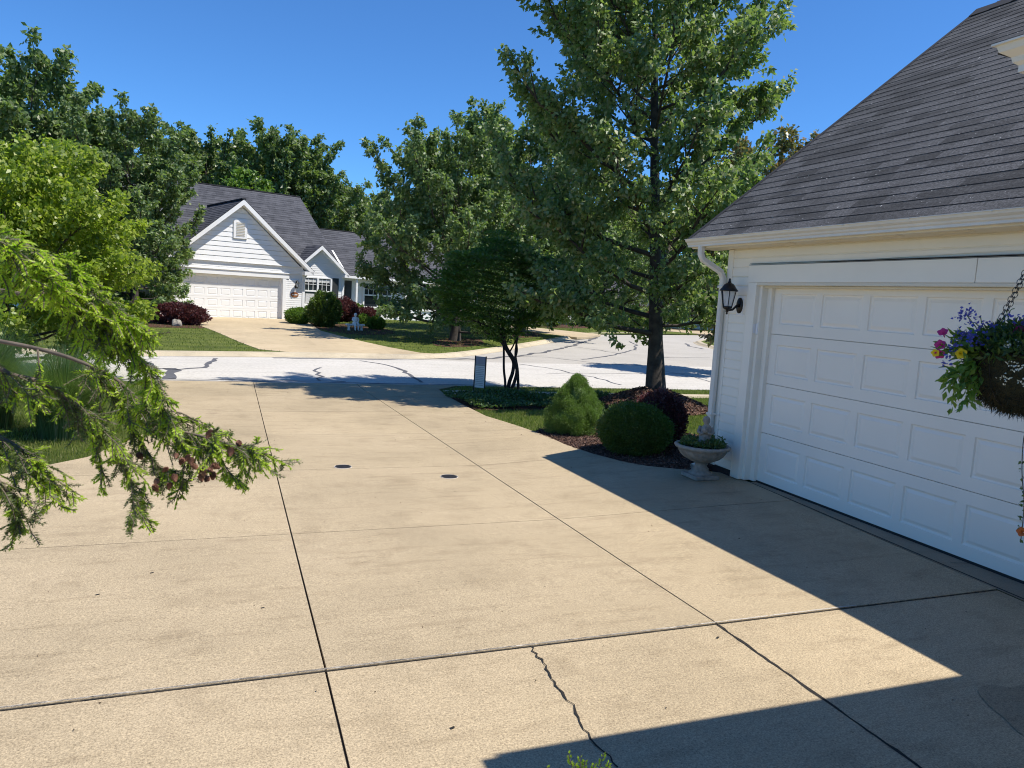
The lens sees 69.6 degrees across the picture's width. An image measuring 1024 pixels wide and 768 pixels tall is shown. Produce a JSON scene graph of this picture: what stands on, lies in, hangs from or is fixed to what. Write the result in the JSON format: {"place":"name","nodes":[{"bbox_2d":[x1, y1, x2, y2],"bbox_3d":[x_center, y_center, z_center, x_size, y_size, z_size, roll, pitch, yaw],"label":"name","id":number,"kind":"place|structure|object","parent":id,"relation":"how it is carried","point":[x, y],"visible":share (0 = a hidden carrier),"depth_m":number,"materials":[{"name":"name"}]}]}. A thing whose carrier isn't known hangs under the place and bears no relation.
{"place":"outdoors","nodes":[
{"label":"outdoors","id":0,"kind":"place"},
{"bbox_2d":[0,310,64,429],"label":"fountain grass","id":1,"kind":"object","parent":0,"point":[6,421],"depth_m":9.34,"materials":[{"name":"green plant"}]},
{"bbox_2d":[0,330,137,440],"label":"fountain grass","id":2,"kind":"object","parent":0,"point":[59,374],"depth_m":8.84,"materials":[{"name":"green plant"}]},
{"bbox_2d":[0,293,610,353],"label":"lawn","id":3,"kind":"structure","parent":0,"point":[207,336],"depth_m":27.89,"materials":[{"name":"green plant"}]},
{"bbox_2d":[0,22,127,313],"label":"maple tree","id":4,"kind":"object","parent":3,"relation":"on","point":[47,87],"visible":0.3,"depth_m":27.58,"materials":[{"name":"green plant"}]},
{"bbox_2d":[19,88,206,306],"bbox_3d":[-16.613,-7.103,30.838,7.593,8.951,7.878,-2,9,-41],"label":"maple tree","id":5,"kind":"object","parent":3,"relation":"on","point":[123,140],"visible":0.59,"depth_m":30.06,"materials":[{"name":"green plant"}]},
{"bbox_2d":[145,320,204,327],"bbox_3d":[-14.162,-2.560,30.853,2.648,0.147,5.808,1,7,-21],"label":"mulch bed","id":6,"kind":"object","parent":3,"relation":"on","point":[152,324],"visible":0.3,"depth_m":29.22,"materials":[{"name":"brown soil"}]},
{"bbox_2d":[172,319,181,325],"bbox_3d":[-13.375,-2.384,29.416,0.382,0.429,0.292,1,7,-21],"label":"rock","id":7,"kind":"object","parent":6,"relation":"on","point":[176,322],"visible":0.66,"depth_m":29.32,"materials":[{"name":"stone"}]},
{"bbox_2d":[150,300,212,324],"bbox_3d":[-13.671,-2.901,30.216,2.667,1.114,1.599,1,7,-21],"label":"barberry shrub","id":8,"kind":"object","parent":6,"relation":"on","point":[185,313],"visible":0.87,"depth_m":29.86,"materials":[{"name":"red plant"}]},
{"bbox_2d":[137,142,213,182],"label":"woodland tree","id":9,"kind":"object","parent":3,"relation":"on","point":[141,151],"visible":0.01,"depth_m":59.24,"materials":[{"name":"green plant"}]},
{"bbox_2d":[159,120,247,185],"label":"woodland tree","id":10,"kind":"object","parent":3,"relation":"on","point":[219,170],"visible":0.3,"depth_m":57.40,"materials":[{"name":"green plant"}]},
{"bbox_2d":[220,163,275,192],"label":"ash tree","id":11,"kind":"object","parent":3,"relation":"on","point":[242,177],"visible":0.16,"depth_m":50.39,"materials":[{"name":"green plant"}]},
{"bbox_2d":[225,115,328,215],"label":"woodland tree","id":12,"kind":"object","parent":3,"relation":"on","point":[268,158],"visible":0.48,"depth_m":55.67,"materials":[{"name":"green plant"}]},
{"bbox_2d":[284,306,309,323],"bbox_3d":[-10.164,-3.263,35.076,1.418,0.901,1.405,1,7,-21],"label":"boxwood shrub","id":13,"kind":"object","parent":3,"relation":"on","point":[295,315],"visible":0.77,"depth_m":34.68,"materials":[{"name":"green plant"}]},
{"bbox_2d":[258,130,348,229],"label":"woodland tree","id":14,"kind":"object","parent":3,"relation":"on","point":[328,205],"visible":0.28,"depth_m":58.43,"materials":[{"name":"green plant"}]},
{"bbox_2d":[303,172,386,231],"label":"woodland tree","id":15,"kind":"object","parent":3,"relation":"on","point":[347,213],"visible":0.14,"depth_m":62.22,"materials":[{"name":"green plant"}]},
{"bbox_2d":[336,295,360,321],"bbox_3d":[-8.905,-3.958,38.934,1.765,1.494,1.778,9,9,41],"label":"barberry shrub","id":16,"kind":"object","parent":3,"relation":"on","point":[350,308],"visible":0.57,"depth_m":38.55,"materials":[{"name":"red plant"}]},
{"bbox_2d":[312,324,394,334],"bbox_3d":[-7.788,-2.683,34.952,3.817,0.183,7.891,1,7,-21],"label":"mulch bed","id":17,"kind":"object","parent":3,"relation":"on","point":[342,327],"visible":0.56,"depth_m":33.30,"materials":[{"name":"brown wood"}]},
{"bbox_2d":[303,289,343,326],"bbox_3d":[-8.805,-3.535,34.431,1.895,1.884,1.635,1,7,-21],"label":"tall shrub","id":18,"kind":"object","parent":17,"relation":"on","point":[323,308],"visible":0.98,"depth_m":34.02,"materials":[{"name":"green plant"}]},
{"bbox_2d":[345,324,364,330],"bbox_3d":[-7.093,-2.567,33.298,0.840,0.290,0.260,-1,8,-35],"label":"garden bench","id":19,"kind":"object","parent":17,"relation":"on","point":[360,325],"visible":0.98,"depth_m":33.18,"materials":[{"name":"grey stone"}]},
{"bbox_2d":[352,313,358,330],"bbox_3d":[-7.037,-2.802,33.212,0.361,0.788,0.376,-1,8,-35],"label":"seated statue","id":20,"kind":"object","parent":19,"relation":"on","point":[355,319],"visible":1,"depth_m":33.16,"materials":[{"name":"grey stone"}]},
{"bbox_2d":[358,312,369,325],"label":"shrub","id":21,"kind":"object","parent":17,"relation":"on","point":[363,317],"visible":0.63,"depth_m":36.02,"materials":[{"name":"green plant"}]},
{"bbox_2d":[366,315,386,328],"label":"boxwood shrub","id":22,"kind":"object","parent":17,"relation":"on","point":[374,322],"visible":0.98,"depth_m":34.75,"materials":[{"name":"green plant"}]},
{"bbox_2d":[356,306,378,316],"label":"barberry shrub","id":23,"kind":"object","parent":3,"relation":"on","point":[370,311],"visible":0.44,"depth_m":42.18,"materials":[{"name":"red plant"}]},
{"bbox_2d":[354,185,406,230],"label":"woodland tree","id":24,"kind":"object","parent":3,"relation":"on","point":[366,197],"visible":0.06,"depth_m":67.57,"materials":[{"name":"green plant"}]},
{"bbox_2d":[368,190,420,234],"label":"woodland tree","id":25,"kind":"object","parent":3,"relation":"on","point":[372,196],"visible":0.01,"depth_m":71.99,"materials":[{"name":"green plant"}]},
{"bbox_2d":[349,110,526,340],"bbox_3d":[-2.874,-6.160,30.790,7.593,8.951,7.878,1,7,-21],"label":"maple tree","id":26,"kind":"object","parent":3,"relation":"on","point":[437,193],"visible":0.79,"depth_m":29.26,"materials":[{"name":"green plant"}]},
{"bbox_2d":[432,338,483,346],"bbox_3d":[-2.196,-1.745,30.810,1.991,0.122,5.184,4,7,7],"label":"mulch bed","id":27,"kind":"object","parent":3,"relation":"on","point":[460,342],"visible":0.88,"depth_m":30.37,"materials":[{"name":"brown wood"}]},
{"bbox_2d":[510,332,541,337],"bbox_3d":[0.640,-2.587,38.379,1.855,0.129,5.388,4,7,9],"label":"mulch bed","id":28,"kind":"object","parent":3,"relation":"on","point":[533,334],"visible":0.41,"depth_m":37.82,"materials":[{"name":"brown wood"}]},
{"bbox_2d":[448,96,643,333],"bbox_3d":[1.220,-8.008,37.236,10.084,11.457,9.719,-2,9,-39],"label":"maple tree","id":29,"kind":"object","parent":3,"relation":"on","point":[495,118],"visible":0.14,"depth_m":35.16,"materials":[{"name":"green plant"}]},
{"bbox_2d":[536,322,591,327],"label":"mulch bed","id":30,"kind":"object","parent":3,"relation":"on","point":[565,326],"visible":0.16,"depth_m":52.28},
{"bbox_2d":[536,322,560,326],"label":"shrub","id":31,"kind":"object","parent":30,"relation":"on","point":[555,323],"visible":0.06,"depth_m":49.98,"materials":[{"name":"green plant"}]},
{"bbox_2d":[580,210,665,318],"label":"maple tree","id":32,"kind":"object","parent":30,"relation":"on","point":[627,294],"visible":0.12,"depth_m":55.99,"materials":[{"name":"green plant"}]},
{"bbox_2d":[527,271,694,328],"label":"house","id":33,"kind":"structure","parent":3,"relation":"on","point":[614,286],"depth_m":64.68,"materials":[{"name":"plastic"}]},
{"bbox_2d":[634,303,681,328],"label":"garage door","id":34,"kind":"structure","parent":33,"relation":"in","point":[634,303],"depth_m":64.93,"materials":[{"name":"white plastic"}]},
{"bbox_2d":[200,317,432,353],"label":"driveway","id":35,"kind":"structure","parent":0,"point":[280,335],"depth_m":27.64,"materials":[{"name":"concrete"}]},
{"bbox_2d":[16,354,711,389],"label":"road","id":36,"kind":"structure","parent":0,"point":[333,370],"depth_m":20.34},
{"bbox_2d":[123,337,709,385],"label":"tar seams","id":37,"kind":"object","parent":36,"relation":"on","point":[169,373],"visible":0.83,"depth_m":19.89,"materials":[{"name":"black asphalt"}]},
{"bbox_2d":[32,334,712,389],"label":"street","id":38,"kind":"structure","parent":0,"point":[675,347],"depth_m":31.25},
{"bbox_2d":[693,339,713,348],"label":"curb","id":39,"kind":"structure","parent":38,"relation":"on","point":[699,343],"depth_m":40.71,"materials":[{"name":"concrete"}]},
{"bbox_2d":[0,0,998,254],"label":"sky","id":40,"kind":"structure","parent":0,"point":[350,71],"materials":[{"name":"blue"}]},
{"bbox_2d":[0,380,1023,767],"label":"driveway","id":41,"kind":"structure","parent":0,"point":[724,620],"depth_m":4.27,"materials":[{"name":"concrete"}]},
{"bbox_2d":[334,464,351,468],"bbox_3d":[-1.860,0.915,8.110,0.196,0.017,0.196,1,7,-21],"label":"drain cover","id":42,"kind":"object","parent":41,"relation":"on","point":[342,466],"visible":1,"depth_m":8.10,"materials":[{"name":"metal"}]},
{"bbox_2d":[440,474,457,478],"bbox_3d":[-0.672,0.995,7.883,0.196,0.017,0.196,1,7,-21],"label":"drain cover","id":43,"kind":"object","parent":41,"relation":"on","point":[448,476],"visible":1,"depth_m":7.87,"materials":[{"name":"metal"}]},
{"bbox_2d":[37,392,967,762],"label":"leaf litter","id":44,"kind":"object","parent":41,"relation":"on","point":[433,616],"visible":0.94,"depth_m":4.15,"materials":[{"name":"brown plant"}]},
{"bbox_2d":[546,750,611,767],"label":"arborvitae","id":45,"kind":"object","parent":41,"relation":"on","point":[580,761],"visible":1,"depth_m":2.12,"materials":[{"name":"green plant"}]},
{"bbox_2d":[674,433,730,480],"bbox_3d":[2.082,0.790,8.087,0.613,0.483,0.613,1,7,-21],"label":"stone planter","id":46,"kind":"object","parent":41,"relation":"on","point":[693,449],"visible":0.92,"depth_m":7.96,"materials":[{"name":"white stone"}]},
{"bbox_2d":[697,416,714,447],"bbox_3d":[2.119,0.520,8.059,0.187,0.340,0.160,1,7,-21],"label":"statuette","id":47,"kind":"object","parent":46,"relation":"on","point":[705,431],"visible":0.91,"depth_m":8.02,"materials":[{"name":"stone"}]},
{"bbox_2d":[978,684,1023,734],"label":"damp patch","id":48,"kind":"object","parent":41,"relation":"on","point":[1007,703],"visible":1,"depth_m":3.61,"materials":[{"name":"concrete"}]},
{"bbox_2d":[0,339,1023,601],"bbox_3d":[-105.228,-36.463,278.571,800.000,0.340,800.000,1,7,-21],"label":"ground","id":49,"kind":"structure","parent":0,"point":[74,445],"depth_m":9.40,"materials":[{"name":"green plant"}]},
{"bbox_2d":[0,382,146,473],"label":"lawn grass","id":50,"kind":"structure","parent":49,"relation":"on","point":[45,442],"depth_m":8.90,"materials":[{"name":"green plant"}]},
{"bbox_2d":[0,126,166,366],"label":"yellow green tree","id":51,"kind":"object","parent":49,"relation":"on","point":[46,206],"visible":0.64,"depth_m":13.91,"materials":[{"name":"green plant"}]},
{"bbox_2d":[0,228,302,551],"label":"hemlock tree","id":52,"kind":"object","parent":49,"relation":"on","point":[68,290],"visible":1,"depth_m":1.50,"materials":[{"name":"green plant"}]},
{"bbox_2d":[9,174,470,320],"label":"house","id":53,"kind":"structure","parent":49,"relation":"on","point":[262,254],"depth_m":37.39,"materials":[{"name":"plastic"}]},
{"bbox_2d":[179,273,280,318],"bbox_3d":[-13.731,-4.245,36.077,4.920,2.120,0.021,-2,8,-39],"label":"garage door","id":54,"kind":"structure","parent":53,"relation":"in","point":[221,296],"depth_m":36.20,"materials":[{"name":"plastic"}]},
{"bbox_2d":[304,276,331,305],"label":"window","id":55,"kind":"structure","parent":53,"relation":"in","point":[312,284],"depth_m":40.01,"materials":[{"name":"glass"}]},
{"bbox_2d":[362,282,392,308],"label":"window","id":56,"kind":"structure","parent":53,"relation":"in","point":[368,294],"depth_m":44.28,"materials":[{"name":"glass"}]},
{"bbox_2d":[15,333,582,358],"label":"curb","id":57,"kind":"structure","parent":49,"relation":"on","point":[346,355],"depth_m":23.45,"materials":[{"name":"concrete"}]},
{"bbox_2d":[422,229,563,388],"bbox_3d":[-0.452,-1.701,17.369,3.438,3.824,3.059,1,7,-21],"label":"burning bush","id":58,"kind":"object","parent":49,"relation":"on","point":[497,251],"visible":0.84,"depth_m":16.70,"materials":[{"name":"green plant"}]},
{"bbox_2d":[452,395,598,410],"bbox_3d":[0.528,0.395,15.435,3.848,0.096,2.526,1,7,-21],"label":"mulch bed","id":59,"kind":"object","parent":49,"relation":"on","point":[475,407],"visible":0.17,"depth_m":14.34,"materials":[{"name":"brown wood"}]},
{"bbox_2d":[473,356,486,390],"bbox_3d":[-0.710,-0.129,16.198,0.274,0.975,0.024,5,7,17],"label":"yard sign","id":60,"kind":"object","parent":59,"relation":"on","point":[480,363],"visible":0.94,"depth_m":16.18,"materials":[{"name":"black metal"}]},
{"bbox_2d":[442,387,611,407],"bbox_3d":[0.594,0.258,15.432,3.809,0.265,2.571,1,7,-21],"label":"ground cover","id":61,"kind":"object","parent":59,"relation":"on","point":[501,397],"visible":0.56,"depth_m":15.15,"materials":[{"name":"green plant"}]},
{"bbox_2d":[450,385,709,394],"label":"lawn grass","id":62,"kind":"structure","parent":49,"relation":"on","point":[611,390],"depth_m":18.37,"materials":[{"name":"green plant"}]},
{"bbox_2d":[601,332,639,334],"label":"curb","id":63,"kind":"structure","parent":49,"relation":"on","point":[619,334],"depth_m":46.28,"materials":[{"name":"concrete"}]},
{"bbox_2d":[536,427,711,470],"bbox_3d":[1.978,0.841,10.418,2.747,0.165,3.770,1,7,-21],"label":"mulch bed","id":64,"kind":"object","parent":49,"relation":"on","point":[660,455],"visible":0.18,"depth_m":9.19,"materials":[{"name":"brown wood"}]},
{"bbox_2d":[542,371,604,435],"bbox_3d":[0.923,0.293,10.881,1.076,0.969,1.069,1,7,-21],"label":"dwarf spruce","id":65,"kind":"object","parent":64,"relation":"on","point":[579,411],"visible":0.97,"depth_m":10.67,"materials":[{"name":"green plant"}]},
{"bbox_2d":[592,398,677,456],"bbox_3d":[1.537,0.563,9.360,1.073,0.741,1.088,1,7,-21],"label":"boxwood shrub","id":66,"kind":"object","parent":64,"relation":"on","point":[634,428],"visible":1,"depth_m":9.06,"materials":[{"name":"green plant"}]},
{"bbox_2d":[636,387,689,448],"bbox_3d":[1.958,0.455,9.839,0.812,0.856,0.861,4,7,7],"label":"barberry shrub","id":67,"kind":"object","parent":64,"relation":"on","point":[673,408],"visible":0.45,"depth_m":9.62,"materials":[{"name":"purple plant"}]},
{"bbox_2d":[599,386,707,414],"bbox_3d":[2.952,0.271,15.486,2.500,0.514,2.500,1,7,-21],"label":"mulch mound","id":68,"kind":"object","parent":49,"relation":"on","point":[643,388],"visible":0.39,"depth_m":15.03,"materials":[{"name":"brown wood"}]},
{"bbox_2d":[480,0,798,389],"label":"maple tree","id":69,"kind":"object","parent":68,"relation":"on","point":[592,35],"visible":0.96,"depth_m":13.74,"materials":[{"name":"green plant"}]},
{"bbox_2d":[598,386,707,414],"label":"wood chips","id":70,"kind":"object","parent":68,"relation":"on","point":[685,398],"visible":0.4,"depth_m":15.15,"materials":[{"name":"brown wood"}]},
{"bbox_2d":[685,123,819,347],"bbox_3d":[8.349,-4.262,24.731,4.668,8.434,4.512,1,7,-21],"label":"red tipped maple","id":71,"kind":"object","parent":49,"relation":"on","point":[784,144],"visible":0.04,"depth_m":23.79,"materials":[{"name":"green plant"}]},
{"bbox_2d":[684,0,1023,583],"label":"house","id":72,"kind":"structure","parent":49,"relation":"on","point":[872,242],"depth_m":6.68,"materials":[{"name":"white plastic"}]},
{"bbox_2d":[755,288,1023,583],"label":"garage door","id":73,"kind":"structure","parent":72,"relation":"in","point":[857,425],"depth_m":6.39,"materials":[{"name":"paint"}]},
{"bbox_2d":[930,270,1023,542],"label":"hanging basket","id":74,"kind":"object","parent":72,"relation":"hanging from","point":[990,370],"visible":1,"depth_m":2.13,"materials":[{"name":"black metal"}]},
{"bbox_2d":[748,481,1023,600],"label":"garage apron","id":75,"kind":"object","parent":49,"relation":"on","point":[1002,583],"visible":1,"depth_m":5.87,"materials":[{"name":"concrete"}]},
{"bbox_2d":[526,327,600,338],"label":"driveway","id":76,"kind":"structure","parent":0,"point":[575,335],"depth_m":41.28,"materials":[{"name":"concrete"}]},
{"bbox_2d":[443,390,708,397],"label":"lawn","id":77,"kind":"structure","parent":0,"point":[699,395],"depth_m":18.37,"materials":[{"name":"plant"}]},
{"bbox_2d":[475,396,708,433],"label":"lawn grass","id":78,"kind":"structure","parent":77,"relation":"on","point":[692,420],"depth_m":12.97,"materials":[{"name":"green plant"}]},
{"bbox_2d":[587,329,710,334],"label":"corner lawn","id":79,"kind":"structure","parent":0,"point":[605,331],"depth_m":48.25,"materials":[{"name":"green plant"}]},
{"bbox_2d":[667,256,715,329],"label":"maple tree","id":80,"kind":"object","parent":79,"relation":"on","point":[690,310],"visible":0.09,"depth_m":61.35,"materials":[{"name":"green plant"}]},
{"bbox_2d":[694,289,717,329],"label":"house","id":81,"kind":"structure","parent":79,"relation":"on","point":[698,326],"depth_m":65.60,"materials":[{"name":"plastic"}]},
{"bbox_2d":[664,328,712,335],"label":"driveway","id":82,"kind":"structure","parent":0,"point":[697,332],"depth_m":57.38,"materials":[{"name":"concrete"}]},
{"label":"mulch bed","id":83,"kind":"structure","parent":0,"visible":0},
{"bbox_2d":[661,216,696,269],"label":"woodland tree","id":84,"kind":"object","parent":83,"relation":"on","point":[688,253],"visible":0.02,"depth_m":67.25,"materials":[{"name":"green plant"}]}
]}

